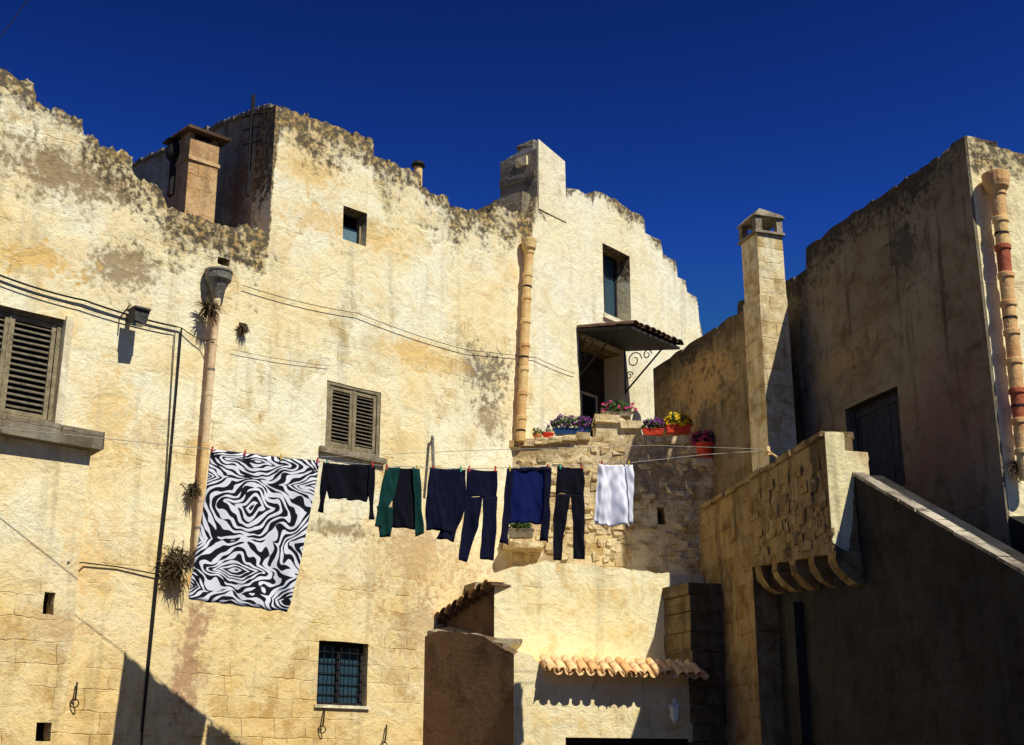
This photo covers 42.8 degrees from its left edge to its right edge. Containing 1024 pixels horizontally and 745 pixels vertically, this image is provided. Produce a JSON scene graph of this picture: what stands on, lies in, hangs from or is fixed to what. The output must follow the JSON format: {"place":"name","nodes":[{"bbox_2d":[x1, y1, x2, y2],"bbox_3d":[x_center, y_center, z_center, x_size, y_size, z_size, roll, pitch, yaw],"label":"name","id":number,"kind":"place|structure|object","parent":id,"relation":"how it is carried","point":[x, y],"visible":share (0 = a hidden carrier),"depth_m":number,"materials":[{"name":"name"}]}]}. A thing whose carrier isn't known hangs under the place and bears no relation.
{"place":"outdoors","nodes":[
{"label":"outdoors","id":0,"kind":"place"},
{"bbox_2d":[0,0,27,36],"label":"overhead cable","id":1,"kind":"object","parent":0,"point":[13,18],"visible":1,"depth_m":13.68,"materials":[{"name":"metal"}]},
{"bbox_2d":[0,0,1023,335],"label":"sky","id":2,"kind":"structure","parent":0,"point":[698,117],"materials":[{"name":"blue"}]},
{"bbox_2d":[502,414,713,574],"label":"terrace wall","id":3,"kind":"structure","parent":0,"point":[676,493],"depth_m":24.98,"materials":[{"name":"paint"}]},
{"bbox_2d":[690,428,713,457],"bbox_3d":[3.717,1.353,25.337,0.586,0.577,0.440,10,-19,-29],"label":"magenta flower pot","id":4,"kind":"object","parent":3,"relation":"on","point":[704,446],"visible":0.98,"depth_m":25.24,"materials":[{"name":"red plant"}]},
{"label":"ground","id":5,"kind":"structure","parent":0,"visible":0},
{"bbox_2d":[0,436,90,744],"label":"annex wall","id":6,"kind":"structure","parent":5,"relation":"on","point":[43,486],"depth_m":17.89,"materials":[{"name":"beige stone"}]},
{"bbox_2d":[35,594,47,740],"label":"wall openings","id":7,"kind":"object","parent":6,"relation":"in","point":[39,730],"depth_m":17.73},
{"bbox_2d":[0,414,104,455],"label":"stone ledge","id":8,"kind":"object","parent":6,"relation":"on","point":[93,445],"visible":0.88,"depth_m":18.32,"materials":[{"name":"beige stone"}]},
{"bbox_2d":[0,69,532,744],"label":"front wall","id":9,"kind":"structure","parent":5,"relation":"on","point":[82,215],"depth_m":21.25,"materials":[{"name":"paint"}]},
{"bbox_2d":[0,307,61,421],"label":"window shutters wide","id":10,"kind":"object","parent":9,"relation":"attached to","point":[29,348],"depth_m":18.96,"materials":[{"name":"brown wood"}]},
{"bbox_2d":[70,682,78,707],"bbox_3d":[-6.068,4.482,18.151,0.126,0.354,0.057,-6,-18,20],"label":"iron ring hook","id":11,"kind":"object","parent":9,"relation":"attached to","point":[74,699],"visible":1,"depth_m":18.13,"materials":[{"name":"metal"}]},
{"bbox_2d":[0,281,174,729],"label":"wall cable","id":12,"kind":"object","parent":9,"relation":"attached to","point":[166,466],"depth_m":19.55,"materials":[{"name":"metal"}]},
{"bbox_2d":[0,274,181,744],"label":"wall cable","id":13,"kind":"object","parent":9,"relation":"attached to","point":[11,279],"depth_m":19.53,"materials":[{"name":"metal"}]},
{"bbox_2d":[67,562,159,574],"bbox_3d":[-5.798,2.818,18.885,0.216,0.078,1.568,-13,-21,36],"label":"wall cable","id":14,"kind":"object","parent":9,"relation":"attached to","point":[118,567],"depth_m":19.01,"materials":[{"name":"metal"}]},
{"bbox_2d":[119,305,150,326],"bbox_3d":[-5.734,-0.843,19.848,0.292,0.290,0.460,15,-23,-41],"label":"wall flood lamp","id":15,"kind":"object","parent":9,"relation":"attached to","point":[137,316],"visible":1,"depth_m":19.73,"materials":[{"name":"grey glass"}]},
{"bbox_2d":[155,540,196,591],"bbox_3d":[-4.988,2.905,19.505,0.790,0.816,0.485,2,-17,-6],"label":"dry wall plant","id":16,"kind":"object","parent":9,"relation":"attached to","point":[177,565],"visible":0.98,"depth_m":19.47,"materials":[{"name":"brown plant"}]},
{"bbox_2d":[180,479,202,501],"bbox_3d":[-4.874,1.817,19.979,0.357,0.384,0.308,14,-22,-39],"label":"dry wall plant","id":17,"kind":"object","parent":9,"relation":"attached to","point":[193,488],"visible":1,"depth_m":20.00,"materials":[{"name":"brown plant"}]},
{"bbox_2d":[182,328,215,340],"bbox_3d":[-4.973,-0.595,20.692,0.545,0.157,0.108,7,-18,-20],"label":"wall cable","id":18,"kind":"object","parent":9,"relation":"attached to","point":[198,338],"depth_m":20.69,"materials":[{"name":"metal"}]},
{"bbox_2d":[132,108,281,227],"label":"tower side wall","id":19,"kind":"structure","parent":9,"relation":"on","point":[233,204],"depth_m":23.66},
{"bbox_2d":[132,103,280,166],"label":"roof verge tiles","id":20,"kind":"object","parent":19,"relation":"on","point":[263,107],"visible":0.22,"depth_m":24.25,"materials":[{"name":"beige stone"}]},
{"bbox_2d":[242,94,262,196],"bbox_3d":[-4.593,-3.942,22.862,0.216,1.954,0.936,9,-19,-26],"label":"iron antenna pole","id":21,"kind":"object","parent":19,"relation":"attached to","point":[250,143],"visible":1,"depth_m":22.75,"materials":[{"name":"black metal"}]},
{"bbox_2d":[192,294,226,323],"bbox_3d":[-4.808,-0.999,20.771,0.545,0.530,0.530,-16,-23,41],"label":"dry wall plant","id":22,"kind":"object","parent":9,"relation":"attached to","point":[208,307],"visible":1,"depth_m":20.77,"materials":[{"name":"plant"}]},
{"bbox_2d":[193,266,232,551],"bbox_3d":[-4.748,0.537,20.489,0.460,4.545,0.453,0,-17,0],"label":"drain pipe","id":23,"kind":"object","parent":9,"relation":"attached to","point":[218,279],"visible":0.92,"depth_m":20.59,"materials":[{"name":"ceramic"}]},
{"bbox_2d":[53,316,386,464],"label":"window surrounds","id":24,"kind":"object","parent":9,"relation":"attached to","point":[64,367],"visible":0.79,"depth_m":19.19,"materials":[{"name":"beige stone"}]},
{"bbox_2d":[235,323,250,337],"bbox_3d":[-4.401,-0.678,21.343,0.293,0.287,0.236,0,-17,0],"label":"dry wall plant","id":25,"kind":"object","parent":9,"relation":"attached to","point":[242,328],"visible":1,"depth_m":21.33,"materials":[{"name":"brown plant"}]},
{"bbox_2d":[232,349,329,365],"bbox_3d":[-3.832,-0.247,21.786,1.928,0.142,0.008,15,-23,-41],"label":"wall cable","id":26,"kind":"object","parent":9,"relation":"attached to","point":[281,359],"depth_m":21.74,"materials":[{"name":"metal"}]},
{"bbox_2d":[0,67,600,229],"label":"weeds","id":27,"kind":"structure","parent":9,"relation":"on","point":[487,210],"depth_m":23.12,"materials":[{"name":"brown plant"}]},
{"bbox_2d":[318,708,325,733],"bbox_3d":[-3.018,5.547,20.796,0.121,0.394,0.073,8,-19,-26],"label":"iron ring hook","id":28,"kind":"object","parent":9,"relation":"attached to","point":[322,725],"visible":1,"depth_m":20.78,"materials":[{"name":"black metal"}]},
{"bbox_2d":[314,641,369,708],"bbox_3d":[-2.821,4.957,21.374,1.087,1.054,0.260,15,-23,-41],"label":"barred window","id":29,"kind":"structure","parent":9,"relation":"attached to","point":[339,680],"depth_m":21.45,"materials":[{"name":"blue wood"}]},
{"bbox_2d":[325,380,379,456],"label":"window shutters","id":30,"kind":"object","parent":9,"relation":"attached to","point":[348,417],"depth_m":22.72,"materials":[{"name":"brown wood"}]},
{"bbox_2d":[343,210,361,244],"bbox_3d":[-3.009,-2.587,23.740,0.522,0.648,0.200,15,-23,-41],"label":"window","id":31,"kind":"structure","parent":9,"relation":"attached to","point":[351,233],"depth_m":23.83,"materials":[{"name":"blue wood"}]},
{"bbox_2d":[380,725,387,744],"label":"iron ring hook","id":32,"kind":"object","parent":9,"relation":"attached to","point":[385,736],"visible":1,"depth_m":21.54,"materials":[{"name":"black metal"}]},
{"bbox_2d":[243,285,574,373],"bbox_3d":[-1.529,-0.723,24.187,7.994,0.263,0.136,16,-23,-42],"label":"wall cable","id":33,"kind":"object","parent":9,"relation":"attached to","point":[397,328],"depth_m":23.57,"materials":[{"name":"metal"}]},
{"bbox_2d":[411,160,424,186],"bbox_3d":[-1.824,-3.827,25.332,0.280,0.590,0.280,0,-17,0],"label":"chimney pot","id":34,"kind":"object","parent":9,"relation":"on","point":[418,165],"visible":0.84,"depth_m":25.30,"materials":[{"name":"ceramic"}]},
{"bbox_2d":[431,435,434,466],"bbox_3d":[-1.428,1.517,23.469,0.069,0.795,0.330,4,-17,-12],"label":"clothesline pole","id":35,"kind":"object","parent":9,"relation":"attached to","point":[432,452],"visible":0.8,"depth_m":23.44,"materials":[{"name":"metal"}]},
{"bbox_2d":[516,237,536,441],"bbox_3d":[0.277,-0.670,25.765,0.462,4.232,0.317,7,-18,-21],"label":"drain pipe","id":36,"kind":"object","parent":9,"relation":"attached to","point":[528,246],"visible":1,"depth_m":25.67,"materials":[{"name":"ceramic"}]},
{"bbox_2d":[443,588,493,636],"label":"gable wall","id":37,"kind":"structure","parent":5,"relation":"on","point":[477,617],"depth_m":22.36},
{"bbox_2d":[434,579,511,623],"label":"gable roof tiles","id":38,"kind":"object","parent":37,"relation":"on","point":[461,602],"visible":0.45,"depth_m":22.43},
{"bbox_2d":[423,631,517,744],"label":"side wall","id":39,"kind":"structure","parent":5,"relation":"on","point":[468,688],"depth_m":21.70,"materials":[{"name":"brown paint"}]},
{"bbox_2d":[428,626,521,646],"bbox_3d":[-0.748,4.495,22.194,1.700,0.485,0.736,-8,-19,25],"label":"lean to slab","id":40,"kind":"object","parent":39,"relation":"on","point":[504,642],"visible":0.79,"depth_m":22.07,"materials":[{"name":"grey stone"}]},
{"bbox_2d":[488,560,703,661],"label":"front wall","id":41,"kind":"structure","parent":5,"relation":"on","point":[549,609],"depth_m":22.77,"materials":[{"name":"paint"}]},
{"bbox_2d":[525,188,701,523],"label":"terrace wall","id":42,"kind":"structure","parent":5,"relation":"on","point":[568,294],"depth_m":28.33,"materials":[{"name":"beige paint"}]},
{"bbox_2d":[464,582,482,590],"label":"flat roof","id":43,"kind":"structure","parent":42,"relation":"on","point":[468,587],"depth_m":23.24,"materials":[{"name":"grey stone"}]},
{"bbox_2d":[508,523,533,538],"bbox_3d":[0.145,2.876,24.275,0.534,0.397,0.352,0,-17,0],"label":"potted plant","id":44,"kind":"object","parent":42,"relation":"on","point":[520,530],"visible":0.75,"depth_m":24.16,"materials":[{"name":"green plant"}]},
{"bbox_2d":[493,139,566,221],"bbox_3d":[0.362,-3.865,27.842,1.036,1.954,1.255,-14,-22,38],"label":"plastered chimney","id":45,"kind":"object","parent":42,"relation":"on","point":[530,169],"visible":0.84,"depth_m":27.59,"materials":[{"name":"paint"}]},
{"bbox_2d":[530,427,542,436],"bbox_3d":[0.492,1.192,25.358,0.247,0.299,0.238,-15,-22,40],"label":"flower pot","id":46,"kind":"object","parent":42,"relation":"on","point":[538,434],"visible":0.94,"depth_m":25.32,"materials":[{"name":"orange ceramic"}]},
{"bbox_2d":[542,426,553,437],"bbox_3d":[0.698,1.177,25.367,0.242,0.270,0.238,0,-17,0],"label":"flower pot","id":47,"kind":"object","parent":42,"relation":"on","point":[548,433],"visible":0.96,"depth_m":25.29,"materials":[{"name":"red ceramic"}]},
{"bbox_2d":[547,413,595,435],"bbox_3d":[1.154,1.010,25.495,0.977,0.419,0.402,0,-17,0],"label":"purple flower planter","id":48,"kind":"object","parent":42,"relation":"on","point":[564,428],"visible":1,"depth_m":25.42,"materials":[{"name":"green plant"}]},
{"bbox_2d":[580,351,604,436],"bbox_3d":[1.531,0.527,27.951,0.110,2.074,1.560,-14,-22,38],"label":"balcony door","id":49,"kind":"structure","parent":42,"relation":"attached to","point":[592,394],"depth_m":28.25,"materials":[{"name":"white paint"}]},
{"bbox_2d":[603,254,622,321],"bbox_3d":[2.203,-1.859,29.006,0.488,1.754,1.193,-14,-22,38],"label":"window","id":50,"kind":"structure","parent":42,"relation":"attached to","point":[610,313],"depth_m":29.36,"materials":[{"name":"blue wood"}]},
{"bbox_2d":[600,400,637,417],"bbox_3d":[2.110,0.707,25.715,0.757,0.354,0.398,0,-17,0],"label":"pink flower planter","id":51,"kind":"object","parent":42,"relation":"on","point":[614,408],"visible":1,"depth_m":25.62,"materials":[{"name":"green plant"}]},
{"bbox_2d":[576,320,683,393],"bbox_3d":[2.484,-0.402,27.423,1.509,1.170,1.857,-14,-22,38],"label":"door canopy","id":52,"kind":"object","parent":42,"relation":"attached to","point":[631,335],"visible":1,"depth_m":27.26,"materials":[{"name":"metal"}]},
{"bbox_2d":[641,417,665,435],"bbox_3d":[2.783,1.042,25.672,0.522,0.393,0.386,7,-18,-22],"label":"purple flower planter","id":53,"kind":"object","parent":42,"relation":"on","point":[655,427],"visible":0.97,"depth_m":25.56,"materials":[{"name":"plastic"}]},
{"bbox_2d":[663,412,693,434],"bbox_3d":[3.266,0.966,25.668,0.583,0.475,0.436,-5,-18,17],"label":"yellow flower planter","id":54,"kind":"object","parent":42,"relation":"on","point":[683,427],"visible":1,"depth_m":25.54,"materials":[{"name":"plastic"}]},
{"bbox_2d":[514,652,724,744],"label":"front wall","id":55,"kind":"structure","parent":5,"relation":"on","point":[551,708],"depth_m":21.51,"materials":[{"name":"paint"}]},
{"bbox_2d":[539,653,708,679],"bbox_3d":[1.897,4.897,21.749,3.039,0.366,0.405,7,-19,-23],"label":"tile awning","id":56,"kind":"object","parent":55,"relation":"attached to","point":[600,666],"visible":1,"depth_m":21.67,"materials":[{"name":"ceramic"}]},
{"bbox_2d":[566,738,687,744],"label":"garage door","id":57,"kind":"structure","parent":55,"relation":"attached to","point":[607,741],"depth_m":21.71,"materials":[{"name":"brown wood"}]},
{"bbox_2d":[667,698,681,731],"bbox_3d":[2.668,5.715,21.813,0.225,0.546,0.457,10,-19,-29],"label":"wall lantern","id":58,"kind":"object","parent":55,"relation":"attached to","point":[674,706],"depth_m":21.69,"materials":[{"name":"glass"}]},
{"bbox_2d":[662,582,727,744],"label":"buttress","id":59,"kind":"structure","parent":5,"relation":"on","point":[693,623],"depth_m":22.60,"materials":[{"name":"stone"}]},
{"bbox_2d":[653,310,751,523],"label":"courtyard wall","id":60,"kind":"structure","parent":5,"relation":"on","point":[702,381],"depth_m":25.30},
{"bbox_2d":[736,208,796,471],"bbox_3d":[4.616,2.629,22.626,0.640,11.603,0.708,6,-18,-18],"label":"stone chimney","id":61,"kind":"object","parent":5,"relation":"on","point":[769,380],"visible":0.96,"depth_m":23.39,"materials":[{"name":"beige stone"}]},
{"bbox_2d":[699,431,1023,744],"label":"stone staircase","id":62,"kind":"structure","parent":5,"relation":"on","point":[861,605],"depth_m":18.34,"materials":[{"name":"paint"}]},
{"bbox_2d":[0,427,764,468],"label":"clothesline","id":63,"kind":"object","parent":62,"relation":"attached to","point":[423,452],"visible":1,"depth_m":19.34,"materials":[{"name":"fabric"}]},
{"bbox_2d":[188,449,319,611],"bbox_3d":[-3.558,2.197,18.138,1.701,2.201,0.103,6,-18,-18],"label":"zebra print sheet","id":64,"kind":"object","parent":63,"relation":"hanging from","point":[254,525],"visible":1,"depth_m":18.11,"materials":[{"name":"fabric"}]},
{"bbox_2d":[318,462,374,519],"bbox_3d":[-2.358,1.688,18.712,0.826,0.811,0.095,6,-18,-19],"label":"black sweater","id":65,"kind":"object","parent":63,"relation":"hanging from","point":[348,482],"visible":1,"depth_m":18.75,"materials":[{"name":"fabric"}]},
{"bbox_2d":[375,467,423,536],"bbox_3d":[-1.624,1.877,18.913,0.742,1.057,0.089,6,-18,-20],"label":"green cardigan","id":66,"kind":"object","parent":63,"relation":"hanging from","point":[401,490],"visible":1,"depth_m":18.92,"materials":[{"name":"teal fabric"}]},
{"bbox_2d":[211,446,629,471],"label":"clothes pegs","id":67,"kind":"object","parent":63,"relation":"attached to","point":[433,465],"visible":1,"depth_m":19.36,"materials":[{"name":"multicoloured plastic"}]},
{"bbox_2d":[425,467,465,541],"bbox_3d":[-0.980,1.928,19.162,0.638,1.089,0.117,8,-19,-24],"label":"navy cardigan","id":68,"kind":"object","parent":63,"relation":"hanging from","point":[445,506],"visible":1,"depth_m":19.16,"materials":[{"name":"blue fabric"}]},
{"bbox_2d":[458,469,497,561],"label":"black trousers","id":69,"kind":"object","parent":63,"relation":"hanging from","point":[483,485],"visible":1,"depth_m":19.29,"materials":[{"name":"blue fabric"}]},
{"bbox_2d":[499,466,551,544],"bbox_3d":[0.193,1.990,19.561,0.844,1.251,0.119,6,-18,-19],"label":"blue shirt","id":70,"kind":"object","parent":63,"relation":"hanging from","point":[527,490],"visible":1,"depth_m":19.60,"materials":[{"name":"fabric"}]},
{"bbox_2d":[553,466,584,560],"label":"black trousers","id":71,"kind":"object","parent":63,"relation":"hanging from","point":[570,482],"visible":1,"depth_m":19.79,"materials":[{"name":"fabric"}]},
{"bbox_2d":[594,464,633,526],"bbox_3d":[1.562,1.878,20.124,0.671,0.994,0.228,4,-17,-12],"label":"towel","id":72,"kind":"object","parent":63,"relation":"hanging from","point":[614,496],"visible":1,"depth_m":20.11,"materials":[{"name":"fabric"}]},
{"bbox_2d":[764,446,777,457],"bbox_3d":[4.158,1.282,20.969,0.114,0.338,0.672,0,-17,0],"label":"clothesline pulley","id":73,"kind":"object","parent":62,"relation":"attached to","point":[767,451],"visible":1,"depth_m":21.23,"materials":[{"name":"beige metal"}]},
{"bbox_2d":[737,136,1011,547],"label":"side wall","id":74,"kind":"structure","parent":5,"relation":"on","point":[885,295],"depth_m":20.40,"materials":[{"name":"paint"}]},
{"bbox_2d":[854,391,905,485],"bbox_3d":[6.095,1.209,21.275,0.135,1.596,1.508,6,-18,-18],"label":"plank door","id":75,"kind":"structure","parent":74,"relation":"attached to","point":[878,432],"depth_m":21.30,"materials":[{"name":"grey wood"}]},
{"bbox_2d":[942,136,1023,515],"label":"front facade","id":76,"kind":"structure","parent":5,"relation":"on","point":[984,157],"depth_m":19.23,"materials":[{"name":"paint"}]},
{"bbox_2d":[981,169,1023,480],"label":"drain pipe","id":77,"kind":"object","parent":76,"relation":"attached to","point":[995,182],"visible":1,"depth_m":18.73,"materials":[{"name":"ceramic"}]},
{"bbox_2d":[1005,458,1018,482],"bbox_3d":[7.018,1.351,18.164,0.413,0.396,0.317,-9,-19,28],"label":"dry wall plant","id":78,"kind":"object","parent":76,"relation":"attached to","point":[1014,468],"visible":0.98,"depth_m":18.15,"materials":[{"name":"brown plant"}]},
{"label":"building mass","id":79,"kind":"object","parent":5,"relation":"on","visible":0},
{"bbox_2d":[163,124,231,222],"bbox_3d":[-5.567,-1.109,22.189,0.853,6.315,0.951,16,-23,-42],"label":"square chimney","id":80,"kind":"object","parent":79,"relation":"on","point":[197,166],"visible":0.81,"depth_m":22.62,"materials":[{"name":"brick"}]},
{"bbox_2d":[166,136,180,196],"bbox_3d":[-5.919,-3.622,22.848,0.340,1.160,0.340,0,-17,0],"label":"metal chimney flue","id":81,"kind":"object","parent":80,"relation":"attached to","point":[172,152],"visible":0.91,"depth_m":22.79,"materials":[{"name":"metal"}]}
]}

